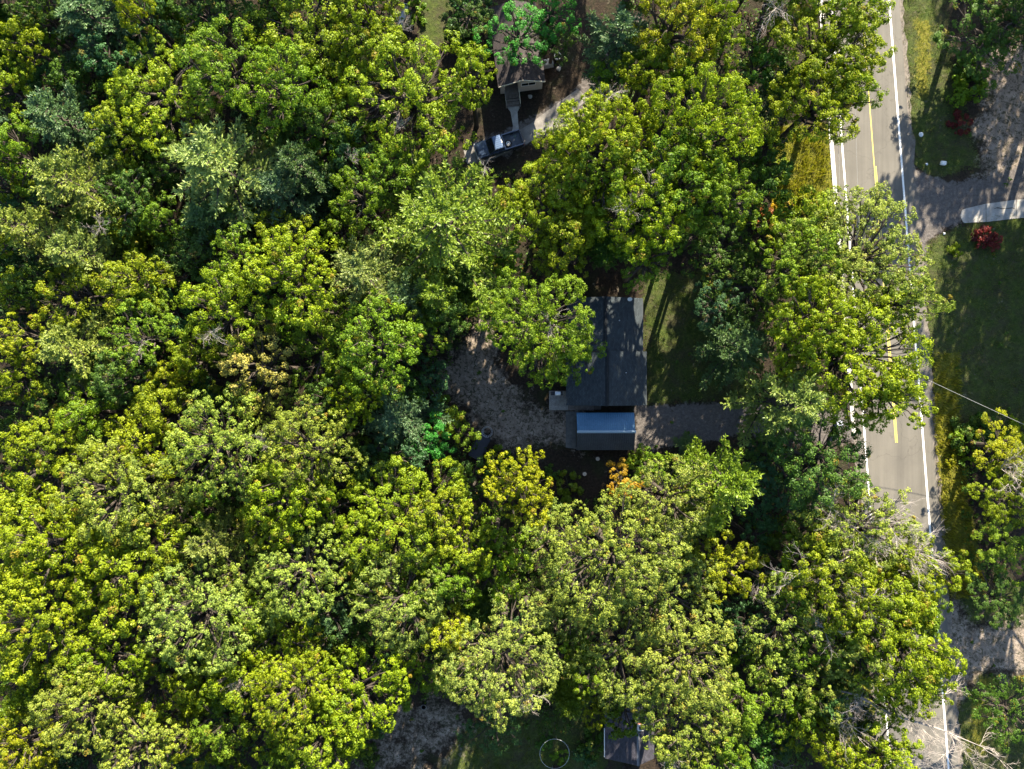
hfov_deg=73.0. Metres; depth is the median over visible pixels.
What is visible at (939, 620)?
broadleaf tree
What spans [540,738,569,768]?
trampoline frame
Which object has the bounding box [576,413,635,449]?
metal shed
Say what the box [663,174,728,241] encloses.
broadleaf tree
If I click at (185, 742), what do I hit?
broadleaf tree
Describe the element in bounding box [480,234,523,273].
sapling
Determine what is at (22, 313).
sapling
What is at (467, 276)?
sapling
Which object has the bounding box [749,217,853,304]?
broadleaf tree
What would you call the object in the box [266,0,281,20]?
sapling
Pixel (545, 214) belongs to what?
broadleaf tree
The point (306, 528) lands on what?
sapling
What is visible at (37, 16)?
broadleaf tree
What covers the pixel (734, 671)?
sapling
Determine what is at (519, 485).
broadleaf tree
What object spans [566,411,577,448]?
shed pad
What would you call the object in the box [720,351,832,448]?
broadleaf tree
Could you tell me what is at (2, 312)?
sapling
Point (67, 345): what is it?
broadleaf tree
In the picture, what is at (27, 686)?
broadleaf tree
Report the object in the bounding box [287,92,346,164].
broadleaf tree
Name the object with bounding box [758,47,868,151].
broadleaf tree
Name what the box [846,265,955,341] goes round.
broadleaf tree
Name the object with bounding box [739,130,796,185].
sapling
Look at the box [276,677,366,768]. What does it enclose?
broadleaf tree
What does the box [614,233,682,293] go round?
broadleaf tree
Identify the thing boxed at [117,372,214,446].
broadleaf tree
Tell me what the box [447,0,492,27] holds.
shrub
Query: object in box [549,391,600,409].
wooden deck
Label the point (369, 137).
sapling
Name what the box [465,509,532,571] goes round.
sapling
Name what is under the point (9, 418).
sapling
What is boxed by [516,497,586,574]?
broadleaf tree
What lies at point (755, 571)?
dead snag
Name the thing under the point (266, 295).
sapling
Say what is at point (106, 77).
sapling
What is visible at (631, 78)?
broadleaf tree
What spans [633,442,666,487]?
broadleaf tree
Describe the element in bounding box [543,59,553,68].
air conditioner
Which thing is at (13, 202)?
sapling
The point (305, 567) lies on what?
broadleaf tree
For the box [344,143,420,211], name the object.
broadleaf tree
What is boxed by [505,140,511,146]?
spare wheel
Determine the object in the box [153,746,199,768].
sapling
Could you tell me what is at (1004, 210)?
concrete driveway
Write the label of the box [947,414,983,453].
shrub
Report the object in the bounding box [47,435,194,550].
broadleaf tree
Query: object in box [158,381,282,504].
broadleaf tree
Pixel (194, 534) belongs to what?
sapling
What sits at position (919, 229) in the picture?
road shoulder
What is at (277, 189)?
pine tree
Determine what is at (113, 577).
broadleaf tree
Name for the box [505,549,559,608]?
sapling
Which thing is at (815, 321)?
broadleaf tree
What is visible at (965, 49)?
broadleaf tree
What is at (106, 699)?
sapling
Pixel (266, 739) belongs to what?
broadleaf tree
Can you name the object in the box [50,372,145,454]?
broadleaf tree
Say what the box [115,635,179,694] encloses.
sapling
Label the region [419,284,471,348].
broadleaf tree
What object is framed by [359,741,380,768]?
shrub
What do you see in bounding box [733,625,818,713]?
broadleaf tree
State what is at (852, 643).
broadleaf tree
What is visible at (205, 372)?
sapling
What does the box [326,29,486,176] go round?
broadleaf tree
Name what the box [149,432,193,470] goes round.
sapling
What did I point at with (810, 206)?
broadleaf tree
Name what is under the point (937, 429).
verge grass
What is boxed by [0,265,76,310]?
broadleaf tree
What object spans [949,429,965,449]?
shrub
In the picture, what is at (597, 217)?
sapling
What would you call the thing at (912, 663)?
broadleaf tree
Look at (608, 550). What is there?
broadleaf tree
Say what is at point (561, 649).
broadleaf tree
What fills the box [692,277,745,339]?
broadleaf tree
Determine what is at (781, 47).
broadleaf tree
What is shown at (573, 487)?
shrub
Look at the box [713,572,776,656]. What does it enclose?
broadleaf tree
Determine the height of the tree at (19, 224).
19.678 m
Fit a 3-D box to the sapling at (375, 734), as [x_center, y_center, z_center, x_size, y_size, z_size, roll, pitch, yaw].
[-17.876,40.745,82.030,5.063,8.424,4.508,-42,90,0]
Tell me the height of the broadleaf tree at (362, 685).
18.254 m
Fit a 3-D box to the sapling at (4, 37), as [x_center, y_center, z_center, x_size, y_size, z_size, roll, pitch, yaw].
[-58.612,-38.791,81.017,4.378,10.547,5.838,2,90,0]
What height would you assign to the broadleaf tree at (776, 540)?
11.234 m
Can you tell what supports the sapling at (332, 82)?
on the ground at (492, 390)
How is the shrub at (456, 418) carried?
on the ground at (492, 390)
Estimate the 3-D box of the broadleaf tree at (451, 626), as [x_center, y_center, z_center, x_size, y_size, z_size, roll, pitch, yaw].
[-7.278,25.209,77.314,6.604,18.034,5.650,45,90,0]
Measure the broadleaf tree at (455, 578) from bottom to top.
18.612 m
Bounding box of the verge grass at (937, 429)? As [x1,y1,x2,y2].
[769,124,984,743]
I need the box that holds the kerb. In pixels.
[818,0,855,432]
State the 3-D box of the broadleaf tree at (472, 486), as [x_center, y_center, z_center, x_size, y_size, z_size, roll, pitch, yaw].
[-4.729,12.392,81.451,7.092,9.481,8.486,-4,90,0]
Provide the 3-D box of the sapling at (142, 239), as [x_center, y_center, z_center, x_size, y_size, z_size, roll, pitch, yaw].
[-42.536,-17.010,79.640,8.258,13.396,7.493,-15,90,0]
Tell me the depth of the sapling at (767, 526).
77.99 m
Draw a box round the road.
[823,0,958,768]
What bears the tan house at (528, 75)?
on the ground at (492, 390)
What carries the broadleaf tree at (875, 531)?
on the ground at (492, 390)
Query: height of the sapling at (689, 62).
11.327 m
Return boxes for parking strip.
[464,89,586,163]
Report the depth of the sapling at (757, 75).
75.71 m
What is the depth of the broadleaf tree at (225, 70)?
70.65 m
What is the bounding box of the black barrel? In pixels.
[421,701,426,709]
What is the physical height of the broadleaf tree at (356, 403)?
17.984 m
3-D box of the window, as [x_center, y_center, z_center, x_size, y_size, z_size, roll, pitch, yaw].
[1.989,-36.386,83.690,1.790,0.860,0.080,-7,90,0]
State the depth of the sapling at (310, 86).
77.34 m
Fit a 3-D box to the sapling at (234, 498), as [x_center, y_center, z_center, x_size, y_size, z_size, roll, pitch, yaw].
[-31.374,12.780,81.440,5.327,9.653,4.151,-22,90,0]
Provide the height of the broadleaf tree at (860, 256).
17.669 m
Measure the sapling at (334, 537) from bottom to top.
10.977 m
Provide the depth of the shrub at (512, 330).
85.23 m
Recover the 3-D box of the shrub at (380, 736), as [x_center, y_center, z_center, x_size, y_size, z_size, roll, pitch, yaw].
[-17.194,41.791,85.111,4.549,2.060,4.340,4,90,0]
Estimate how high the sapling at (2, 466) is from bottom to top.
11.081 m
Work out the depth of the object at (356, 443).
77.00 m
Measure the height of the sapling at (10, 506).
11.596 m
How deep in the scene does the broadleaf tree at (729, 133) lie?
67.64 m
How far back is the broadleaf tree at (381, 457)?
74.80 m
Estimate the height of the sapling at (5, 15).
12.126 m
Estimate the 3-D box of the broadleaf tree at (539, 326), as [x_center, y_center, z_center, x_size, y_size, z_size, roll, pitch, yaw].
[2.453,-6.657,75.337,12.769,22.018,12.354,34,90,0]
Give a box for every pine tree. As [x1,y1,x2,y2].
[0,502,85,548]
[20,80,134,171]
[22,142,162,238]
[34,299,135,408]
[43,210,152,302]
[48,0,178,88]
[161,114,307,237]
[247,160,341,244]
[275,138,341,214]
[324,229,415,325]
[354,365,454,462]
[358,259,461,341]
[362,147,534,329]
[412,269,474,331]
[576,1,650,96]
[691,304,776,390]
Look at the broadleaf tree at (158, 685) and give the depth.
74.66 m
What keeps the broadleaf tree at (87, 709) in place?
on the ground at (492, 390)
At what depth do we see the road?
85.99 m
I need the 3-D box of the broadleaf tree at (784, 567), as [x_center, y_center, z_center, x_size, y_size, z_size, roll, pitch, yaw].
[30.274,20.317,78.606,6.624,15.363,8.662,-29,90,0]
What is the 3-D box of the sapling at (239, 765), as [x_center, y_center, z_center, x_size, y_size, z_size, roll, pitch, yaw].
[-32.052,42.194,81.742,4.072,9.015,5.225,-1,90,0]
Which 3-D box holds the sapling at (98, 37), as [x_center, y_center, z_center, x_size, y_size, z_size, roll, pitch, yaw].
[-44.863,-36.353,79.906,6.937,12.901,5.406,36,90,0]
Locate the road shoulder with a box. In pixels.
[819,0,962,768]
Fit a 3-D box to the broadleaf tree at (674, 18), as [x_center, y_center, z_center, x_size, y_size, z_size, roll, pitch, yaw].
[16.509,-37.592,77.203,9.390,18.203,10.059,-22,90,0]
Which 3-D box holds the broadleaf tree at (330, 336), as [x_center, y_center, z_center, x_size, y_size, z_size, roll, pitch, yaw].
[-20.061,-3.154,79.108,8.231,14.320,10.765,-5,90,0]
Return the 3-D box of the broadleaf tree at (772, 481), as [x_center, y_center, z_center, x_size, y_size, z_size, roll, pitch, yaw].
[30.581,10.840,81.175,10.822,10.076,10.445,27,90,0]
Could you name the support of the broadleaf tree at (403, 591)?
on the ground at (492, 390)
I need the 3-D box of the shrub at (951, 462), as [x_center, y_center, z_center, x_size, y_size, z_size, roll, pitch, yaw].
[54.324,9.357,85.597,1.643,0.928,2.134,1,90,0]
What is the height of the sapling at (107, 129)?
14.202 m
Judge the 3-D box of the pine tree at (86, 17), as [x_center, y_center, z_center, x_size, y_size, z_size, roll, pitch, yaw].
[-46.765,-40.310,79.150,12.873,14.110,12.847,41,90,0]
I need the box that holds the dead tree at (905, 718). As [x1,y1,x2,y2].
[833,662,1018,768]
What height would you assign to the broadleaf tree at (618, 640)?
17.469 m
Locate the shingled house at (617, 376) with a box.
[566,296,646,405]
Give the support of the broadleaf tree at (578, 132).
on the ground at (492, 390)
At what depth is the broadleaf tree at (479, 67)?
71.84 m
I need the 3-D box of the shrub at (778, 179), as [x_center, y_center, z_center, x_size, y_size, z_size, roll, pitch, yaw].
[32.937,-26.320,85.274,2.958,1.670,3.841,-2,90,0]
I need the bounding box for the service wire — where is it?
[874,354,1021,423]
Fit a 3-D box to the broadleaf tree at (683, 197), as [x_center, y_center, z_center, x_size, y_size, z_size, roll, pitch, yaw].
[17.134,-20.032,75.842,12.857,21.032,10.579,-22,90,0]
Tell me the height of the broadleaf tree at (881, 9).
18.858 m
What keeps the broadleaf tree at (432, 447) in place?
on the ground at (492, 390)
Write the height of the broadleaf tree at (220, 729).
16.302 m
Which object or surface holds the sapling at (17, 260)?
on the ground at (492, 390)
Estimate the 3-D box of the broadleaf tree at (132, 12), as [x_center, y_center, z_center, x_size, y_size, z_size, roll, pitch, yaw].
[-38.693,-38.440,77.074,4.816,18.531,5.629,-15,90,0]
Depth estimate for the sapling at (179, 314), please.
78.16 m
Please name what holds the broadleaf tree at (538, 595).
on the ground at (492, 390)
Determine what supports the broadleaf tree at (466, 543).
on the ground at (492, 390)
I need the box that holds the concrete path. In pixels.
[507,103,519,130]
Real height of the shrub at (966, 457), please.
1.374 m
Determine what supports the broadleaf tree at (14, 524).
on the ground at (492, 390)
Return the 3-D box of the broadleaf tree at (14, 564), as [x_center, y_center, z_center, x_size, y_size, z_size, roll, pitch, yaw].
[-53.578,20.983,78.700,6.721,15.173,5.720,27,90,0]
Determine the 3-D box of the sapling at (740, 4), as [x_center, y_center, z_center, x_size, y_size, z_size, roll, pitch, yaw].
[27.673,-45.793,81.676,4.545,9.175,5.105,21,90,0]
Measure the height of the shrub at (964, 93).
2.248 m
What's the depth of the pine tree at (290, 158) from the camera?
72.16 m
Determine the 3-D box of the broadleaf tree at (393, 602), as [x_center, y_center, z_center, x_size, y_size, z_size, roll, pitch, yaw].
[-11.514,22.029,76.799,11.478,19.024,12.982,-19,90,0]
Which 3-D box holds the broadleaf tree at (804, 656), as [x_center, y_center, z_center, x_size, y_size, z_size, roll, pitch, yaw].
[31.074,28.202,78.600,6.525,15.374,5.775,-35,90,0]
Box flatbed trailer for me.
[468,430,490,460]
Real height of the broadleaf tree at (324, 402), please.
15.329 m
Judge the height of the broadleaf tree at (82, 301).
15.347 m
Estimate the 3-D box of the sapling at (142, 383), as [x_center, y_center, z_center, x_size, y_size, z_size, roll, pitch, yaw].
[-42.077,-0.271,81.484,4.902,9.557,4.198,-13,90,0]
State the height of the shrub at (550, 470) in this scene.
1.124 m
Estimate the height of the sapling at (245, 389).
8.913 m
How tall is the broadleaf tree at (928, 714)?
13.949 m
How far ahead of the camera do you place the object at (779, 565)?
77.54 m
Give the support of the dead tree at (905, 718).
on the ground at (492, 390)
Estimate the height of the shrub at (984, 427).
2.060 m
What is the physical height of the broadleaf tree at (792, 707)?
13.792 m
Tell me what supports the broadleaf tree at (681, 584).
on the ground at (492, 390)
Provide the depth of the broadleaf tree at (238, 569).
72.47 m
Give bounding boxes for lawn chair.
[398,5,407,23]
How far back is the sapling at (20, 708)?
80.67 m
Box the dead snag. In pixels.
[753,544,830,621]
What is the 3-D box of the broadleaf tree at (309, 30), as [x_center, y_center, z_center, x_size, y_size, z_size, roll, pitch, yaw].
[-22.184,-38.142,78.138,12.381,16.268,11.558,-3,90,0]
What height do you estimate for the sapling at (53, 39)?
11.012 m
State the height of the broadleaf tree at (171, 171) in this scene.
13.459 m
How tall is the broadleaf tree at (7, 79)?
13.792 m
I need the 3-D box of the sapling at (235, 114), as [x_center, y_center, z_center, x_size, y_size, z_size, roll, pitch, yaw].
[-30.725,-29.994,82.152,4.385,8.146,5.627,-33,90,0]
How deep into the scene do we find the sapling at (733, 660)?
77.60 m
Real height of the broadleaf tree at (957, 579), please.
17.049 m
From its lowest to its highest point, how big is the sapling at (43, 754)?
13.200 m
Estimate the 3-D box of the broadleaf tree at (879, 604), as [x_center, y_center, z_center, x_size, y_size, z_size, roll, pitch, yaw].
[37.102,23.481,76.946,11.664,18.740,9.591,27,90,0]
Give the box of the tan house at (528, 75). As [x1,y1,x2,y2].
[488,0,544,93]
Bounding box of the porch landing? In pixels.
[504,82,520,107]
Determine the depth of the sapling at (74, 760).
76.11 m
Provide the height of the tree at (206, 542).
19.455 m
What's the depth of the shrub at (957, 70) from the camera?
84.98 m
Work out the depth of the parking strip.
85.97 m
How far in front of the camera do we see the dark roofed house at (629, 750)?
82.39 m
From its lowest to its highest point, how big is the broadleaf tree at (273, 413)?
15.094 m
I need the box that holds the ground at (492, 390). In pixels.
[0,0,1023,768]
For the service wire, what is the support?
attached to the utility pole
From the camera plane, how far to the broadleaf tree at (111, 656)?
70.50 m
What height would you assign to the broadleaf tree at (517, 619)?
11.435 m
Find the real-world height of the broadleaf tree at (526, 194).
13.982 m
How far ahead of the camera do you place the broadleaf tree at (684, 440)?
84.20 m
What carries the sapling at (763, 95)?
on the ground at (492, 390)
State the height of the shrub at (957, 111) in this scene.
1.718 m
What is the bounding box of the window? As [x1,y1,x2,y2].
[521,82,535,86]
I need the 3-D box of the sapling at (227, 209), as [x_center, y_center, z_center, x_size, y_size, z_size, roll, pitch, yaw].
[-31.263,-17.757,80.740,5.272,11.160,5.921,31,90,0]
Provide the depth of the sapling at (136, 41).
80.30 m
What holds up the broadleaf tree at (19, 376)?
on the ground at (492, 390)
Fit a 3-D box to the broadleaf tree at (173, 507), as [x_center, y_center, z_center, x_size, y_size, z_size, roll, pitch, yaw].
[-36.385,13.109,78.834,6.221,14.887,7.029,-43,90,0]
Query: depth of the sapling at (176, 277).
78.79 m
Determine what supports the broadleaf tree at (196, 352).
on the ground at (492, 390)
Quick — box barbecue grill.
[551,391,562,395]
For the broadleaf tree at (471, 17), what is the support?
on the ground at (492, 390)
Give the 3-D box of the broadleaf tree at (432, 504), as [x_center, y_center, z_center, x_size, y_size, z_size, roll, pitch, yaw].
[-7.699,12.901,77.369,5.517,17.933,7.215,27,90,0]
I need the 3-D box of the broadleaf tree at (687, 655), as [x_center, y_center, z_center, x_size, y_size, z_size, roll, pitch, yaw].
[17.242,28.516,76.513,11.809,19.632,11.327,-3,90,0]
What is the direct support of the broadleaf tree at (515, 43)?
on the ground at (492, 390)
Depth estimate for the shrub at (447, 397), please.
85.33 m
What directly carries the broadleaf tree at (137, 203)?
on the ground at (492, 390)
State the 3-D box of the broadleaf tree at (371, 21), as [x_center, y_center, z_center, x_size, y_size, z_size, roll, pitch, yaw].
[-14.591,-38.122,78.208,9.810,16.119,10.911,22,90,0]
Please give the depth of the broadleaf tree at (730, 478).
70.02 m
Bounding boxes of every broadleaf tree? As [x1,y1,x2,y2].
[0,15,97,94]
[0,55,43,118]
[0,113,41,194]
[0,162,69,216]
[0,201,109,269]
[0,218,37,258]
[0,261,98,304]
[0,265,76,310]
[0,305,99,364]
[0,345,87,405]
[0,402,120,529]
[0,475,87,538]
[0,482,144,597]
[0,548,75,604]
[0,559,127,684]
[0,630,91,711]
[0,701,82,768]
[2,0,98,59]
[18,366,99,421]
[22,647,165,758]
[34,256,134,331]
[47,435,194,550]
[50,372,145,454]
[55,562,152,628]
[60,609,180,704]
[72,485,201,642]
[83,97,161,177]
[87,348,166,404]
[87,403,198,486]
[93,165,175,244]
[94,241,189,311]
[95,688,196,768]
[98,296,200,376]
[103,27,241,157]
[106,0,195,73]
[111,650,200,728]
[115,275,197,344]
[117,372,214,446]
[137,190,206,245]
[137,540,286,676]
[140,141,209,192]
[144,478,220,542]
[146,358,220,408]
[149,215,230,301]
[153,709,214,768]
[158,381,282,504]
[165,329,238,380]
[167,0,250,63]
[169,642,240,712]
[173,13,279,124]
[174,257,279,360]
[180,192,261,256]
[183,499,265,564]
[187,683,261,761]
[193,626,281,712]
[205,222,275,290]
[207,534,281,602]
[216,320,304,414]
[221,570,292,637]
[230,689,293,764]
[233,0,291,75]
[233,37,338,140]
[233,578,325,700]
[234,485,309,556]
[243,0,363,83]
[243,225,341,332]
[243,431,336,548]
[243,630,345,740]
[247,208,315,292]
[249,516,359,622]
[251,387,307,447]
[258,394,368,499]
[258,707,311,768]
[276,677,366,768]
[286,308,358,402]
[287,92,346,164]
[297,371,356,424]
[300,481,369,543]
[304,636,422,758]
[307,280,374,344]
[321,0,413,81]
[323,377,383,428]
[324,330,386,394]
[324,602,377,668]
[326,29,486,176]
[328,163,386,230]
[330,454,469,611]
[334,287,426,399]
[343,440,415,502]
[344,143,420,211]
[345,540,450,656]
[358,619,425,677]
[393,301,449,361]
[393,562,457,622]
[400,352,449,408]
[405,408,456,464]
[405,482,468,544]
[418,591,471,655]
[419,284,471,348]
[420,633,483,701]
[424,762,432,768]
[426,405,481,451]
[426,547,481,608]
[430,579,569,732]
[437,499,492,573]
[438,0,498,44]
[438,44,497,128]
[440,456,502,526]
[453,691,523,756]
[463,526,534,604]
[468,271,530,332]
[472,0,558,67]
[477,267,595,389]
[478,445,553,530]
[494,161,604,258]
[496,178,541,225]
[502,596,559,647]
[516,0,581,43]
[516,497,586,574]
[520,609,590,680]
[523,553,607,648]
[530,20,577,66]
[531,207,594,277]
[532,115,576,182]
[536,351,571,385]
[536,482,693,628]
[537,82,658,222]
[555,320,607,386]
[562,621,615,700]
[565,132,659,216]
[566,595,683,709]
[581,679,626,732]
[587,168,693,266]
[603,533,722,648]
[606,457,643,498]
[610,52,661,120]
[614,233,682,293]
[614,454,717,546]
[621,609,739,715]
[622,764,630,768]
[623,118,738,242]
[624,23,688,103]
[626,0,721,78]
[626,653,746,768]
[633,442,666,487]
[638,61,763,201]
[662,433,764,521]
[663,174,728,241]
[666,479,732,539]
[670,431,702,458]
[680,216,762,291]
[680,696,751,768]
[685,164,763,235]
[687,9,745,88]
[688,528,769,604]
[689,0,741,70]
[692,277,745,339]
[700,240,798,331]
[705,653,779,738]
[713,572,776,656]
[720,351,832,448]
[732,478,787,533]
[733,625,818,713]
[739,724,793,768]
[740,573,831,660]
[741,28,792,84]
[744,421,801,486]
[746,434,837,526]
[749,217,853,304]
[752,660,823,744]
[757,0,897,125]
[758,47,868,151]
[758,267,868,368]
[760,533,834,615]
[760,609,834,678]
[764,279,934,439]
[765,403,873,519]
[767,509,823,574]
[770,181,934,348]
[770,184,850,255]
[773,524,877,637]
[777,647,872,728]
[778,686,876,762]
[780,503,860,566]
[786,469,926,588]
[796,64,889,141]
[798,521,887,573]
[798,602,881,672]
[799,0,895,64]
[808,710,885,768]
[809,563,936,653]
[821,625,903,697]
[824,710,970,768]
[829,362,938,429]
[835,582,967,710]
[843,656,917,729]
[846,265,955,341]
[848,524,952,633]
[861,574,953,638]
[872,532,978,592]
[890,664,956,719]
[905,630,957,683]
[932,0,1023,95]
[961,673,1023,768]
[964,407,1023,490]
[964,562,1023,628]
[966,454,1023,530]
[971,503,1023,587]
[977,0,1023,56]
[981,432,1023,496]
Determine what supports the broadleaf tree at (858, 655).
on the ground at (492, 390)
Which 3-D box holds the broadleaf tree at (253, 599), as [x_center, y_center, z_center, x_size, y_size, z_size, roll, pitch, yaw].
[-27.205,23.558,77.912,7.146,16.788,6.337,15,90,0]
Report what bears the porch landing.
on the ground at (492, 390)
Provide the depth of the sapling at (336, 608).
74.23 m
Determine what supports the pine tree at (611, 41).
on the ground at (492, 390)
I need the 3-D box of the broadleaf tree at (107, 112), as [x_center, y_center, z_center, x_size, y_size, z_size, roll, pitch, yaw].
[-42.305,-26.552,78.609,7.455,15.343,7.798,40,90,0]
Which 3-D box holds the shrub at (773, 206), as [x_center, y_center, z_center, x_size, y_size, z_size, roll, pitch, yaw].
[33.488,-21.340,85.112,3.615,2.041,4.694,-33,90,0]
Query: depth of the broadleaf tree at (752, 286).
77.47 m
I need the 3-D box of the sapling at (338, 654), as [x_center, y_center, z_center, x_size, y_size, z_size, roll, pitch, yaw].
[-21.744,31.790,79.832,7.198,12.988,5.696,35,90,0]
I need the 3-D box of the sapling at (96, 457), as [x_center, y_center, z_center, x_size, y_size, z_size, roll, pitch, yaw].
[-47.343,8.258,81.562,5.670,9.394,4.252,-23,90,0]
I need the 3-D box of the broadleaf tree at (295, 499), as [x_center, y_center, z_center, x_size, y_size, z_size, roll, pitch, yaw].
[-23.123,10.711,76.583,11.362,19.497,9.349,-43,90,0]
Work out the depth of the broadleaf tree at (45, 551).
68.51 m
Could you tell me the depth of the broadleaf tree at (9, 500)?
73.01 m
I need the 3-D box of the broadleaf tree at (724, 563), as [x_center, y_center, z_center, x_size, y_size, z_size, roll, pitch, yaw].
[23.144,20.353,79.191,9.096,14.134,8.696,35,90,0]
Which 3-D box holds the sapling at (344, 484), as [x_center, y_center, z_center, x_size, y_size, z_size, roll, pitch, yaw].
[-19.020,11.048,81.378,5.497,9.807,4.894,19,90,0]
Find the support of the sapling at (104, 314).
on the ground at (492, 390)
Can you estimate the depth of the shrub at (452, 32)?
84.75 m
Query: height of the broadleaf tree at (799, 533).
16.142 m
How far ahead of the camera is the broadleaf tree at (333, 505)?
73.14 m
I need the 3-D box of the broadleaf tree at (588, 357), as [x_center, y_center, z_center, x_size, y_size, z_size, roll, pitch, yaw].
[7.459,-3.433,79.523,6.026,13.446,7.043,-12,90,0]
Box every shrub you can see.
[355,706,389,739]
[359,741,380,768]
[404,0,428,27]
[421,388,450,413]
[441,410,465,432]
[443,14,478,48]
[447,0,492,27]
[483,444,513,476]
[504,319,523,337]
[524,340,542,360]
[535,735,553,750]
[543,463,560,481]
[549,749,569,765]
[556,470,583,503]
[572,744,596,768]
[576,726,603,759]
[622,448,644,469]
[749,204,773,226]
[770,157,789,186]
[770,199,796,212]
[788,190,810,213]
[944,452,956,468]
[945,71,988,107]
[946,108,973,135]
[946,242,962,256]
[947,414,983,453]
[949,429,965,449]
[952,56,989,84]
[956,448,976,464]
[960,411,995,441]
[970,224,1002,252]
[1002,414,1023,443]
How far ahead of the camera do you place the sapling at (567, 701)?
75.78 m
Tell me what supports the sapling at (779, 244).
on the ground at (492, 390)
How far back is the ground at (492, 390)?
86.00 m
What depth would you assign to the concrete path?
85.95 m
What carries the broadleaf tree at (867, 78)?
on the ground at (492, 390)
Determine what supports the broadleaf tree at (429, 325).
on the ground at (492, 390)
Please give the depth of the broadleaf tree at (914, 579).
70.80 m
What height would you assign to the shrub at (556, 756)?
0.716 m
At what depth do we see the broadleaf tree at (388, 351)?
68.82 m
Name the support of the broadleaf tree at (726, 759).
on the ground at (492, 390)
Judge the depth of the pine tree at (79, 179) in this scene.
72.47 m
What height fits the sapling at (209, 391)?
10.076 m
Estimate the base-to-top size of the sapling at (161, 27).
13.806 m
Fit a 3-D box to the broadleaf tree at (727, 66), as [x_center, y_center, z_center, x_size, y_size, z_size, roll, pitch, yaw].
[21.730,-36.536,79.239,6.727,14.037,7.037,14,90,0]
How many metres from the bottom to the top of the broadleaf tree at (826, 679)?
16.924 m
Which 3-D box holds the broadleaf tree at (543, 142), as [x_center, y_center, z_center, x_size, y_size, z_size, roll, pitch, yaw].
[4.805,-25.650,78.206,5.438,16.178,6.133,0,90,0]
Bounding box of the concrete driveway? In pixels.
[960,199,1023,222]
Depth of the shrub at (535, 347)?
85.41 m
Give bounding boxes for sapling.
[0,3,43,65]
[0,17,40,72]
[0,50,40,103]
[0,109,50,144]
[0,125,28,169]
[0,175,74,228]
[0,244,50,299]
[0,291,57,334]
[0,401,50,431]
[0,438,42,482]
[0,487,21,527]
[0,689,48,734]
[0,743,56,768]
[4,309,26,315]
[14,0,70,54]
[20,662,88,712]
[22,50,85,103]
[40,55,122,118]
[46,744,92,767]
[49,27,104,75]
[50,717,126,768]
[69,50,119,93]
[70,674,138,737]
[71,207,125,256]
[72,348,126,384]
[74,26,152,90]
[79,443,117,474]
[83,301,148,342]
[92,206,179,274]
[94,120,180,194]
[113,11,162,64]
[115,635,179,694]
[124,363,166,400]
[127,0,194,64]
[129,151,190,205]
[138,245,184,291]
[143,0,203,43]
[149,286,207,336]
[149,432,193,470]
[152,487,219,550]
[152,743,195,768]
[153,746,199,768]
[174,332,235,392]
[175,674,222,721]
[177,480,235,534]
[179,368,227,415]
[191,249,231,287]
[200,745,242,768]
[203,200,258,249]
[207,672,263,721]
[211,723,255,768]
[214,483,261,515]
[216,376,263,414]
[226,102,263,145]
[236,272,271,311]
[239,101,296,147]
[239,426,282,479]
[265,293,308,344]
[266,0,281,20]
[282,513,316,548]
[285,65,332,117]
[286,507,343,561]
[296,581,352,652]
[297,128,344,175]
[300,632,355,692]
[306,167,361,219]
[307,39,349,85]
[310,46,360,108]
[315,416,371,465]
[316,202,361,251]
[321,120,374,179]
[323,94,373,150]
[324,465,361,506]
[325,445,362,473]
[335,717,378,760]
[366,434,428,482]
[367,362,427,408]
[386,648,443,712]
[444,259,491,322]
[452,567,506,639]
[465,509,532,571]
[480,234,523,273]
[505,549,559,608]
[542,651,591,720]
[566,187,611,254]
[576,213,635,271]
[588,48,641,106]
[600,671,648,740]
[616,0,646,14]
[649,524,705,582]
[665,39,703,100]
[680,217,722,253]
[708,613,764,666]
[709,664,750,715]
[723,706,775,768]
[725,37,785,109]
[729,513,777,559]
[732,0,766,14]
[733,156,794,217]
[737,204,800,250]
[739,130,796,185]
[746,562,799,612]
[750,65,800,125]
[753,515,796,550]
[754,0,812,52]
[758,708,799,763]
[761,186,824,238]
[775,643,851,719]
[808,604,857,640]
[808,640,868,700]
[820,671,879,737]
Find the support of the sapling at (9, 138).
on the ground at (492, 390)
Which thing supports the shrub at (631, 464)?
on the ground at (492, 390)
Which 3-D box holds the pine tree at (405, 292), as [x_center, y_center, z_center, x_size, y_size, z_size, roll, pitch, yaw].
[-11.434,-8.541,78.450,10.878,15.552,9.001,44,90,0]
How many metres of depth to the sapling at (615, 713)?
76.42 m
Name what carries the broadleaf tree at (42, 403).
on the ground at (492, 390)
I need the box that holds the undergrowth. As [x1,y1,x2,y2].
[0,0,1019,768]
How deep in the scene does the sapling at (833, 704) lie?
73.99 m
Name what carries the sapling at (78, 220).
on the ground at (492, 390)
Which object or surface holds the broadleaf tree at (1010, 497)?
on the ground at (492, 390)
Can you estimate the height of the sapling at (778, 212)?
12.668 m
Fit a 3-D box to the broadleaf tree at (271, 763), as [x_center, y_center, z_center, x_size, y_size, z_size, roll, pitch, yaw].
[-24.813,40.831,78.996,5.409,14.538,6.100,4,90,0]
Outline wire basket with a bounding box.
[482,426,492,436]
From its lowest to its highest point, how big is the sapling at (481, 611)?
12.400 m
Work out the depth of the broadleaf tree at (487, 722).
77.47 m
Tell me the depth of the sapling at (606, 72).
76.75 m
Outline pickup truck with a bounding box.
[473,129,524,159]
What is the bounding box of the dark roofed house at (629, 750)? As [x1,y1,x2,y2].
[604,693,653,765]
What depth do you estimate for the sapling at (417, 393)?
76.35 m
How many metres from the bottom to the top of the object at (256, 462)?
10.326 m

